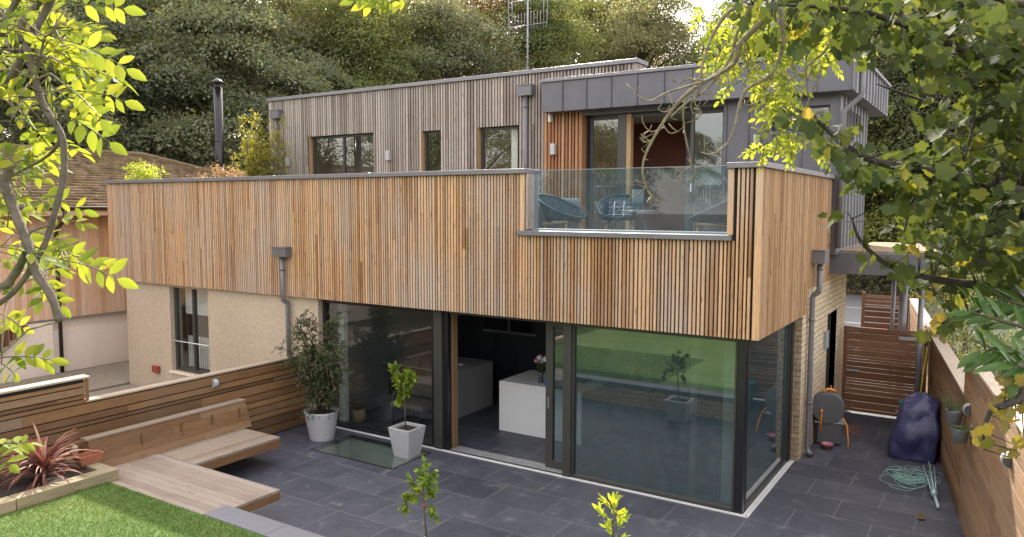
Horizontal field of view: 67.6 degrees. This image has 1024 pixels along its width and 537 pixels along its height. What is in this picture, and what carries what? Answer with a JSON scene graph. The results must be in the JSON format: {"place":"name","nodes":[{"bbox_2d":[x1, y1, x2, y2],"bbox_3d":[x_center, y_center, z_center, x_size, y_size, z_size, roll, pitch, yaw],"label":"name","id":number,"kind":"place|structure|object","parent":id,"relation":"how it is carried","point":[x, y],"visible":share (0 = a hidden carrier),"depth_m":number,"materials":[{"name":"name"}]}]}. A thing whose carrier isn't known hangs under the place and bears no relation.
{"place":"outdoors","nodes":[
{"label":"outdoors","id":0,"kind":"place"},
{"bbox_2d":[0,361,140,396],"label":"side path","id":1,"kind":"structure","parent":0,"point":[109,376],"depth_m":18.42,"materials":[{"name":"grey concrete"}]},
{"bbox_2d":[0,483,264,536],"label":"lawn","id":2,"kind":"structure","parent":0,"point":[142,515],"depth_m":9.00,"materials":[{"name":"green plant"}]},
{"bbox_2d":[0,456,118,514],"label":"raised bed","id":3,"kind":"object","parent":2,"relation":"on","point":[17,496],"visible":0.88,"depth_m":9.88,"materials":[{"name":"wood"}]},
{"bbox_2d":[0,422,97,490],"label":"cordyline","id":4,"kind":"object","parent":3,"relation":"in","point":[43,463],"visible":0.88,"depth_m":9.93,"materials":[{"name":"red plant"}]},
{"bbox_2d":[71,445,78,459],"bbox_3d":[-6.119,2.575,10.701,0.100,0.210,0.095,3,6,32],"label":"stone ornament","id":5,"kind":"object","parent":3,"relation":"on","point":[74,447],"visible":0.58,"depth_m":10.67,"materials":[{"name":"beige stone"}]},
{"bbox_2d":[73,449,103,465],"bbox_3d":[-5.856,2.623,10.560,0.198,0.130,0.346,3,6,32],"label":"terracotta trough","id":6,"kind":"object","parent":3,"relation":"on","point":[94,456],"visible":0.82,"depth_m":10.54,"materials":[{"name":"orange ceramic"}]},
{"bbox_2d":[0,0,146,472],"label":"ash tree","id":7,"kind":"object","parent":2,"relation":"on","point":[63,55],"visible":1,"depth_m":2.44,"materials":[{"name":"green plant"}]},
{"bbox_2d":[0,354,308,476],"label":"slatted fence","id":8,"kind":"object","parent":2,"relation":"on","point":[54,410],"visible":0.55,"depth_m":11.71,"materials":[{"name":"brown wood"}]},
{"bbox_2d":[212,379,219,387],"bbox_3d":[-4.959,1.929,12.819,0.075,0.150,0.105,3,6,32],"label":"fence lamp","id":9,"kind":"object","parent":8,"relation":"attached to","point":[215,383],"visible":1,"depth_m":12.79,"materials":[{"name":"grey"}]},
{"bbox_2d":[3,0,731,199],"label":"sky","id":10,"kind":"structure","parent":0,"point":[708,2],"materials":[{"name":"white"}]},
{"bbox_2d":[55,293,1023,391],"bbox_3d":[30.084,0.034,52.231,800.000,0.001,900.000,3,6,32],"label":"ground","id":11,"kind":"structure","parent":0,"point":[848,329],"depth_m":26.32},
{"bbox_2d":[0,0,145,202],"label":"sycamore tree","id":12,"kind":"object","parent":11,"relation":"on","point":[60,119],"visible":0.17,"depth_m":23.75,"materials":[{"name":"green plant"}]},
{"bbox_2d":[0,0,192,204],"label":"ash tree","id":13,"kind":"object","parent":11,"relation":"on","point":[84,17],"visible":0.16,"depth_m":27.16,"materials":[{"name":"green plant"}]},
{"bbox_2d":[0,143,238,382],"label":"neighbour house","id":14,"kind":"structure","parent":11,"relation":"on","point":[92,331],"depth_m":19.74,"materials":[{"name":"paint"}]},
{"bbox_2d":[0,325,27,352],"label":"picket screen","id":15,"kind":"object","parent":14,"relation":"attached to","point":[13,335],"visible":0.51,"depth_m":17.98,"materials":[{"name":"brown wood"}]},
{"bbox_2d":[4,0,290,201],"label":"sycamore tree","id":16,"kind":"object","parent":11,"relation":"on","point":[236,79],"visible":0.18,"depth_m":28.87,"materials":[{"name":"green plant"}]},
{"bbox_2d":[62,0,362,178],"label":"sycamore tree","id":17,"kind":"object","parent":11,"relation":"on","point":[183,126],"visible":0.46,"depth_m":27.81,"materials":[{"name":"green plant"}]},
{"bbox_2d":[154,0,401,162],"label":"sycamore tree","id":18,"kind":"object","parent":11,"relation":"on","point":[289,11],"visible":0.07,"depth_m":32.37,"materials":[{"name":"green plant"}]},
{"bbox_2d":[256,0,447,163],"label":"lime tree","id":19,"kind":"object","parent":11,"relation":"on","point":[361,30],"visible":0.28,"depth_m":32.16,"materials":[{"name":"green plant"}]},
{"bbox_2d":[302,0,482,93],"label":"ash tree","id":20,"kind":"object","parent":11,"relation":"on","point":[409,4],"visible":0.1,"depth_m":34.02,"materials":[{"name":"green plant"}]},
{"bbox_2d":[362,0,534,84],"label":"lime tree","id":21,"kind":"object","parent":11,"relation":"on","point":[442,7],"visible":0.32,"depth_m":34.37,"materials":[{"name":"green plant"}]},
{"bbox_2d":[402,0,505,77],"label":"ash tree","id":22,"kind":"object","parent":11,"relation":"on","point":[462,30],"depth_m":52.34,"materials":[{"name":"green plant"}]},
{"bbox_2d":[405,0,566,78],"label":"ash tree","id":23,"kind":"object","parent":11,"relation":"on","point":[482,7],"visible":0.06,"depth_m":38.63,"materials":[{"name":"green plant"}]},
{"bbox_2d":[104,51,946,513],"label":"house","id":24,"kind":"structure","parent":11,"relation":"on","point":[686,361],"depth_m":13.61,"materials":[{"name":"brown wood"}]},
{"bbox_2d":[123,160,168,179],"bbox_3d":[-8.459,-2.056,17.970,1.214,1.094,1.257,3,6,32],"label":"roof shrub","id":25,"kind":"object","parent":24,"relation":"on","point":[145,174],"visible":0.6,"depth_m":17.73,"materials":[{"name":"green plant"}]},
{"bbox_2d":[169,287,208,375],"bbox_3d":[-6.953,1.347,16.610,1.440,1.985,0.212,3,6,32],"label":"window","id":26,"kind":"structure","parent":24,"relation":"in","point":[195,343],"depth_m":16.72,"materials":[{"name":"metal"}]},
{"bbox_2d":[182,162,248,177],"bbox_3d":[-6.987,-1.916,18.141,1.596,1.355,1.948,0,5,-5],"label":"roof shrub","id":27,"kind":"object","parent":24,"relation":"on","point":[222,172],"visible":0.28,"depth_m":18.06,"materials":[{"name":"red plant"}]},
{"bbox_2d":[227,108,292,175],"bbox_3d":[-6.660,-2.863,20.548,2.051,2.856,1.275,2,5,18],"label":"bamboo","id":28,"kind":"object","parent":24,"relation":"on","point":[257,169],"visible":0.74,"depth_m":20.39,"materials":[{"name":"plant"}]},
{"bbox_2d":[312,133,372,173],"bbox_3d":[-4.447,-2.470,20.304,2.305,2.116,0.074,3,6,32],"label":"window","id":29,"kind":"structure","parent":24,"relation":"in","point":[344,137],"depth_m":20.26,"materials":[{"name":"metal"}]},
{"bbox_2d":[347,399,366,422],"bbox_3d":[-2.939,2.736,14.739,0.354,0.448,0.365,3,6,32],"label":"house plant","id":30,"kind":"object","parent":24,"relation":"on","point":[359,413],"visible":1,"depth_m":14.68,"materials":[{"name":"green plant"}]},
{"bbox_2d":[322,299,433,446],"bbox_3d":[-2.421,1.810,13.852,2.680,2.440,0.120,3,6,32],"label":"fixed window","id":31,"kind":"structure","parent":24,"relation":"in","point":[326,303],"depth_m":13.81,"materials":[{"name":"black metal"}]},
{"bbox_2d":[391,374,431,424],"bbox_3d":[-1.813,2.543,14.664,0.800,0.850,0.700,3,6,32],"label":"lounge chair","id":32,"kind":"object","parent":24,"relation":"on","point":[422,387],"visible":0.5,"depth_m":14.72,"materials":[{"name":"black fabric"}]},
{"bbox_2d":[425,131,440,170],"bbox_3d":[-1.877,-2.306,18.669,0.585,2.066,0.070,3,6,32],"label":"window","id":33,"kind":"structure","parent":24,"relation":"in","point":[431,132],"depth_m":18.73,"materials":[{"name":"metal"}]},
{"bbox_2d":[481,126,517,169],"bbox_3d":[-0.259,-2.218,17.639,1.065,2.066,0.070,3,6,32],"label":"window","id":34,"kind":"structure","parent":24,"relation":"in","point":[483,130],"depth_m":17.82,"materials":[{"name":"metal"}]},
{"bbox_2d":[458,314,545,391],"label":"kitchen units","id":35,"kind":"object","parent":24,"relation":"on","point":[509,347],"visible":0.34,"depth_m":16.96,"materials":[{"name":"grey"}]},
{"bbox_2d":[508,0,547,69],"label":"aerial mast","id":36,"kind":"object","parent":24,"relation":"on","point":[527,37],"visible":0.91,"depth_m":20.73,"materials":[{"name":"silver metal"}]},
{"bbox_2d":[545,323,562,469],"bbox_3d":[0.766,1.987,11.957,0.520,2.350,0.095,3,6,32],"label":"sliding door","id":37,"kind":"structure","parent":24,"relation":"in","point":[554,332],"depth_m":12.01,"materials":[{"name":"metal"}]},
{"bbox_2d":[538,198,580,228],"bbox_3d":[0.690,-0.845,13.741,0.860,0.835,0.760,3,6,32],"label":"storage box","id":38,"kind":"object","parent":24,"relation":"on","point":[575,201],"visible":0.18,"depth_m":13.45,"materials":[{"name":"grey plastic"}]},
{"bbox_2d":[538,194,586,228],"bbox_3d":[0.813,-0.837,12.660,0.863,0.812,0.803,3,6,32],"label":"terrace chair","id":39,"kind":"object","parent":24,"relation":"on","point":[556,208],"visible":0.83,"depth_m":12.75,"materials":[{"name":"plastic"}]},
{"bbox_2d":[589,116,617,228],"bbox_3d":[2.033,-1.933,16.334,0.800,2.600,0.070,3,6,32],"label":"terrace door","id":40,"kind":"structure","parent":24,"relation":"in","point":[592,119],"depth_m":16.48,"materials":[{"name":"metal"}]},
{"bbox_2d":[596,194,638,229],"bbox_3d":[1.824,-0.854,12.888,0.808,0.812,0.856,3,6,32],"label":"terrace chair","id":41,"kind":"object","parent":24,"relation":"on","point":[609,208],"visible":0.7,"depth_m":12.98,"materials":[{"name":"wicker"}]},
{"bbox_2d":[620,189,654,230],"bbox_3d":[1.970,-0.756,11.975,0.540,0.960,0.537,3,6,32],"label":"terrace table","id":42,"kind":"object","parent":24,"relation":"on","point":[638,210],"visible":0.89,"depth_m":11.87,"materials":[{"name":"metal"}]},
{"bbox_2d":[571,323,737,511],"bbox_3d":[1.997,2.049,11.038,2.503,2.440,0.120,3,6,32],"label":"fixed window","id":43,"kind":"structure","parent":24,"relation":"in","point":[654,412],"depth_m":10.98,"materials":[{"name":"glass"}]},
{"bbox_2d":[688,108,723,231],"bbox_3d":[3.872,-1.831,15.131,0.720,2.600,0.085,3,6,32],"label":"terrace door","id":44,"kind":"structure","parent":24,"relation":"in","point":[692,135],"depth_m":15.23,"materials":[{"name":"metal"}]},
{"bbox_2d":[688,200,727,231],"bbox_3d":[3.004,-0.709,11.150,0.864,0.812,0.805,3,6,32],"label":"terrace chair","id":45,"kind":"object","parent":24,"relation":"on","point":[710,217],"visible":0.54,"depth_m":10.87,"materials":[{"name":"wicker"}]},
{"bbox_2d":[744,323,790,510],"bbox_3d":[3.801,2.024,11.397,0.100,2.440,2.410,3,6,32],"label":"side window","id":46,"kind":"structure","parent":24,"relation":"in","point":[769,357],"depth_m":11.37,"materials":[{"name":"glass"}]},
{"bbox_2d":[772,105,829,130],"bbox_3d":[5.285,-2.736,13.965,1.010,0.420,0.060,3,6,32],"label":"window","id":47,"kind":"structure","parent":24,"relation":"in","point":[824,106],"depth_m":13.84,"materials":[{"name":"black glass"}]},
{"bbox_2d":[825,313,830,388],"bbox_3d":[5.995,1.896,14.755,0.080,2.160,0.950,3,6,32],"label":"side door","id":48,"kind":"structure","parent":24,"relation":"in","point":[829,315],"depth_m":15.07,"materials":[{"name":"metal"}]},
{"bbox_2d":[846,112,856,127],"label":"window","id":49,"kind":"structure","parent":24,"relation":"in","point":[849,112],"depth_m":15.10,"materials":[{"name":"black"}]},
{"bbox_2d":[466,0,618,72],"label":"lime tree","id":50,"kind":"object","parent":11,"relation":"on","point":[535,39],"visible":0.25,"depth_m":38.00,"materials":[{"name":"green plant"}]},
{"bbox_2d":[514,0,673,69],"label":"ash tree","id":51,"kind":"object","parent":11,"relation":"on","point":[591,10],"visible":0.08,"depth_m":45.59,"materials":[{"name":"green plant"}]},
{"bbox_2d":[569,0,707,68],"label":"lime tree","id":52,"kind":"object","parent":11,"relation":"on","point":[645,37],"visible":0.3,"depth_m":41.38,"materials":[{"name":"green plant"}]},
{"bbox_2d":[726,0,879,198],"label":"lime tree","id":53,"kind":"object","parent":11,"relation":"on","point":[789,30],"depth_m":36.61,"materials":[{"name":"green plant"}]},
{"bbox_2d":[846,287,1001,299],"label":"verge","id":54,"kind":"structure","parent":11,"relation":"on","point":[868,291],"depth_m":37.18,"materials":[{"name":"green plant"}]},
{"bbox_2d":[481,3,623,73],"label":"sycamore tree","id":55,"kind":"object","parent":54,"relation":"on","point":[579,40],"depth_m":50.47,"materials":[{"name":"green plant"}]},
{"bbox_2d":[593,22,681,67],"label":"lime tree","id":56,"kind":"object","parent":54,"relation":"on","point":[653,59],"visible":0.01,"depth_m":52.90,"materials":[{"name":"green plant"}]},
{"bbox_2d":[664,0,758,66],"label":"ash tree","id":57,"kind":"object","parent":54,"relation":"on","point":[698,33],"visible":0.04,"depth_m":41.58,"materials":[{"name":"green plant"}]},
{"bbox_2d":[742,0,969,288],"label":"ash tree","id":58,"kind":"object","parent":54,"relation":"on","point":[901,102],"visible":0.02,"depth_m":34.20,"materials":[{"name":"green plant"}]},
{"bbox_2d":[863,81,993,288],"bbox_3d":[19.070,-4.439,37.702,12.016,12.098,10.708,1,5,9],"label":"hawthorn tree","id":59,"kind":"object","parent":54,"relation":"on","point":[883,197],"visible":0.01,"depth_m":35.74,"materials":[{"name":"green plant"}]},
{"bbox_2d":[864,12,994,286],"bbox_3d":[19.152,-5.653,38.242,12.954,14.636,14.537,4,6,42],"label":"hawthorn tree","id":60,"kind":"object","parent":54,"relation":"on","point":[874,123],"depth_m":34.88,"materials":[{"name":"green plant"}]},
{"bbox_2d":[904,0,1023,269],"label":"ash tree","id":61,"kind":"object","parent":54,"relation":"on","point":[955,94],"visible":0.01,"depth_m":32.18,"materials":[{"name":"green plant"}]},
{"bbox_2d":[846,266,1009,300],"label":"undergrowth","id":62,"kind":"object","parent":11,"relation":"on","point":[887,286],"visible":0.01,"depth_m":37.10,"materials":[{"name":"green plant"}]},
{"bbox_2d":[848,0,1023,297],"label":"lime tree","id":63,"kind":"object","parent":11,"relation":"on","point":[898,101],"visible":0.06,"depth_m":32.72,"materials":[{"name":"green plant"}]},
{"bbox_2d":[863,41,1018,291],"bbox_3d":[19.989,-5.189,36.930,12.272,13.866,13.772,-1,5,-15],"label":"hawthorn tree","id":64,"kind":"object","parent":11,"relation":"on","point":[875,213],"visible":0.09,"depth_m":33.90,"materials":[{"name":"green plant"}]},
{"bbox_2d":[866,31,1020,289],"bbox_3d":[21.274,-5.408,36.373,14.348,14.446,12.785,0,5,-5],"label":"hawthorn tree","id":65,"kind":"object","parent":11,"relation":"on","point":[871,127],"visible":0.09,"depth_m":32.98,"materials":[{"name":"green plant"}]},
{"bbox_2d":[869,71,1022,297],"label":"hawthorn tree","id":66,"kind":"object","parent":11,"relation":"on","point":[956,199],"visible":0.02,"depth_m":33.07,"materials":[{"name":"green plant"}]},
{"bbox_2d":[870,10,1023,241],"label":"hawthorn tree","id":67,"kind":"object","parent":11,"relation":"on","point":[957,97],"depth_m":32.47,"materials":[{"name":"green plant"}]},
{"bbox_2d":[908,239,1023,358],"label":"garden shrub","id":68,"kind":"object","parent":11,"relation":"on","point":[936,305],"visible":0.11,"depth_m":21.24,"materials":[{"name":"green plant"}]},
{"bbox_2d":[226,346,1005,536],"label":"patio","id":69,"kind":"structure","parent":0,"point":[837,490],"depth_m":10.97,"materials":[{"name":"stone"}]},
{"bbox_2d":[79,398,279,513],"bbox_3d":[-4.206,2.808,11.133,3.182,0.885,2.795,3,6,32],"label":"corner bench","id":70,"kind":"object","parent":69,"relation":"on","point":[189,460],"visible":0.94,"depth_m":11.14,"materials":[{"name":"brown wood"}]},
{"bbox_2d":[203,505,322,536],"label":"retaining wall","id":71,"kind":"structure","parent":69,"relation":"on","point":[255,523],"depth_m":8.91,"materials":[{"name":"concrete"}]},
{"bbox_2d":[271,309,354,441],"bbox_3d":[-3.513,1.878,13.539,1.731,2.350,1.086,1,5,6],"label":"potted shrub","id":72,"kind":"object","parent":69,"relation":"on","point":[318,370],"visible":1,"depth_m":13.44,"materials":[{"name":"green plant"}]},
{"bbox_2d":[310,435,431,469],"bbox_3d":[-2.405,3.659,13.037,1.890,1.126,1.040,3,6,32],"label":"floor skylight","id":73,"kind":"object","parent":69,"relation":"in","point":[368,450],"visible":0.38,"depth_m":13.60,"materials":[{"name":"glass"},{"name":"metal"}]},
{"bbox_2d":[387,361,425,459],"bbox_3d":[-1.812,2.325,12.742,0.674,1.597,0.450,3,6,32],"label":"potted citrus","id":74,"kind":"object","parent":73,"relation":"on","point":[406,437],"visible":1,"depth_m":12.65,"materials":[{"name":"plant"}]},
{"bbox_2d":[397,455,440,536],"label":"young tree","id":75,"kind":"object","parent":69,"relation":"on","point":[424,480],"visible":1,"depth_m":8.33,"materials":[{"name":"green plant"}]},
{"bbox_2d":[382,352,492,417],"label":"kitchen island","id":76,"kind":"structure","parent":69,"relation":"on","point":[475,384],"depth_m":15.61,"materials":[{"name":"grey stone"}]},
{"bbox_2d":[499,370,545,437],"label":"kitchen island","id":77,"kind":"structure","parent":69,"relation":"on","point":[522,403],"depth_m":13.97,"materials":[{"name":"white stone"}]},
{"bbox_2d":[534,354,545,382],"bbox_3d":[0.536,1.835,14.009,0.243,0.514,0.227,-1,5,-14],"label":"flower vase","id":78,"kind":"object","parent":77,"relation":"on","point":[538,360],"visible":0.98,"depth_m":13.99,"materials":[{"name":"green"}]},
{"bbox_2d":[336,426,794,517],"bbox_3d":[0.502,3.061,13.554,8.060,0.007,2.760,3,6,32],"label":"channel drain","id":79,"kind":"object","parent":69,"relation":"on","point":[767,489],"visible":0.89,"depth_m":11.52,"materials":[{"name":"white metal"}]},
{"bbox_2d":[592,491,630,536],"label":"young shrub","id":80,"kind":"object","parent":69,"relation":"on","point":[614,499],"visible":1,"depth_m":7.06,"materials":[{"name":"yellow plant"}]},
{"bbox_2d":[821,442,833,448],"bbox_3d":[5.436,3.055,13.176,0.216,0.085,0.216,3,6,32],"label":"pet bowl","id":81,"kind":"object","parent":69,"relation":"on","point":[827,445],"visible":1,"depth_m":13.14,"materials":[{"name":"pink"}]},
{"bbox_2d":[812,388,848,448],"bbox_3d":[5.610,2.573,13.434,0.687,0.985,0.549,3,6,32],"label":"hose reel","id":82,"kind":"object","parent":69,"relation":"on","point":[828,409],"visible":0.91,"depth_m":13.32,"materials":[{"name":"grey plastic"}]},
{"bbox_2d":[830,385,864,436],"bbox_3d":[6.212,2.591,14.177,0.596,0.840,0.708,3,6,32],"label":"garden rake","id":83,"kind":"object","parent":69,"relation":"on","point":[851,426],"visible":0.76,"depth_m":14.12,"materials":[{"name":"metal"}]},
{"bbox_2d":[860,292,909,354],"bbox_3d":[10.281,1.569,21.113,1.170,1.800,0.090,3,6,32],"label":"street fence","id":84,"kind":"object","parent":69,"relation":"on","point":[865,320],"visible":0.33,"depth_m":21.15,"materials":[{"name":"brown wood"}]},
{"bbox_2d":[879,461,941,508],"bbox_3d":[5.980,3.143,11.448,0.868,0.199,1.681,3,6,32],"label":"rotary dryer","id":85,"kind":"object","parent":69,"relation":"on","point":[934,492],"visible":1,"depth_m":11.54,"materials":[{"name":"grey"}]},
{"bbox_2d":[888,392,940,463],"bbox_3d":[6.832,2.616,12.907,0.821,1.021,1.107,3,6,32],"label":"navy cover","id":86,"kind":"object","parent":69,"relation":"on","point":[915,434],"visible":0.94,"depth_m":12.55,"materials":[{"name":"blue fabric"}]},
{"bbox_2d":[917,512,925,518],"bbox_3d":[5.472,3.307,10.216,0.116,0.044,0.166,3,6,32],"label":"fallen leaf","id":87,"kind":"object","parent":69,"relation":"on","point":[920,516],"visible":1,"depth_m":10.23,"materials":[{"name":"orange plant"}]},
{"bbox_2d":[920,347,927,391],"bbox_3d":[7.744,2.247,14.550,0.280,1.503,0.344,3,6,32],"label":"broom","id":88,"kind":"object","parent":69,"relation":"on","point":[923,369],"visible":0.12,"depth_m":14.54,"materials":[{"name":"yellow"}]},
{"bbox_2d":[907,298,1023,536],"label":"long slatted fence","id":89,"kind":"object","parent":69,"relation":"on","point":[986,488],"visible":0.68,"depth_m":9.12,"materials":[{"name":"brown wood"}]},
{"bbox_2d":[841,326,927,416],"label":"slatted gate","id":90,"kind":"structure","parent":89,"relation":"attached to","point":[882,406],"depth_m":15.15,"materials":[{"name":"brown wood"}]},
{"bbox_2d":[938,389,967,424],"bbox_3d":[5.767,1.814,9.949,0.454,0.424,0.402,3,6,32],"label":"plant pot","id":91,"kind":"object","parent":89,"relation":"hanging from","point":[953,415],"visible":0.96,"depth_m":9.92,"materials":[{"name":"grey metal"}]},
{"bbox_2d":[948,422,972,443],"bbox_3d":[5.514,2.019,9.404,0.262,0.242,0.249,3,6,32],"label":"plant pot","id":92,"kind":"object","parent":89,"relation":"hanging from","point":[960,434],"visible":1,"depth_m":9.34,"materials":[{"name":"grey metal"}]},
{"bbox_2d":[962,403,970,415],"bbox_3d":[5.706,1.774,9.599,0.075,0.150,0.105,2,5,24],"label":"fence lamp","id":93,"kind":"object","parent":89,"relation":"attached to","point":[966,408],"visible":1,"depth_m":9.55,"materials":[{"name":"grey"}]},
{"bbox_2d":[1000,451,1011,467],"bbox_3d":[4.587,1.774,7.102,0.075,0.150,0.105,2,5,24],"label":"fence lamp","id":94,"kind":"object","parent":89,"relation":"attached to","point":[1006,462],"visible":0.77,"depth_m":7.06,"materials":[{"name":"grey metal"}]},
{"bbox_2d":[846,275,942,291],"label":"wooded bank","id":95,"kind":"structure","parent":0,"point":[866,282],"depth_m":39.21,"materials":[{"name":"green plant"}]},
{"bbox_2d":[845,294,1023,338],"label":"road","id":96,"kind":"structure","parent":0,"point":[853,314],"depth_m":30.73,"materials":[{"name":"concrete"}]},
{"bbox_2d":[851,332,1023,363],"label":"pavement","id":97,"kind":"structure","parent":0,"point":[956,346],"depth_m":22.94,"materials":[{"name":"grey concrete"}]},
{"label":"neighbour ground","id":98,"kind":"structure","parent":0,"visible":0},
{"bbox_2d":[627,0,880,202],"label":"ash tree","id":99,"kind":"object","parent":98,"relation":"on","point":[726,64],"visible":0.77,"depth_m":4.92,"materials":[{"name":"green plant"}]},
{"bbox_2d":[339,0,404,16],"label":"ash sprig","id":100,"kind":"object","parent":99,"relation":"attached to","point":[383,6],"visible":1,"depth_m":3.04,"materials":[{"name":"yellow plant"}]},
{"bbox_2d":[712,0,1023,459],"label":"sycamore tree","id":101,"kind":"object","parent":98,"relation":"on","point":[994,70],"visible":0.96,"depth_m":3.11,"materials":[{"name":"green plant"}]},
{"bbox_2d":[934,291,1023,373],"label":"garden shrub","id":102,"kind":"object","parent":98,"relation":"on","point":[964,332],"visible":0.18,"depth_m":17.16,"materials":[{"name":"green plant"}]},
{"bbox_2d":[945,281,1023,398],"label":"laurel bush","id":103,"kind":"object","parent":98,"relation":"on","point":[998,355],"visible":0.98,"depth_m":3.08,"materials":[{"name":"green plant"}]},
{"bbox_2d":[968,327,1023,392],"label":"garden shrub","id":104,"kind":"object","parent":98,"relation":"on","point":[1009,344],"visible":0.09,"depth_m":14.90,"materials":[{"name":"green plant"}]}
]}

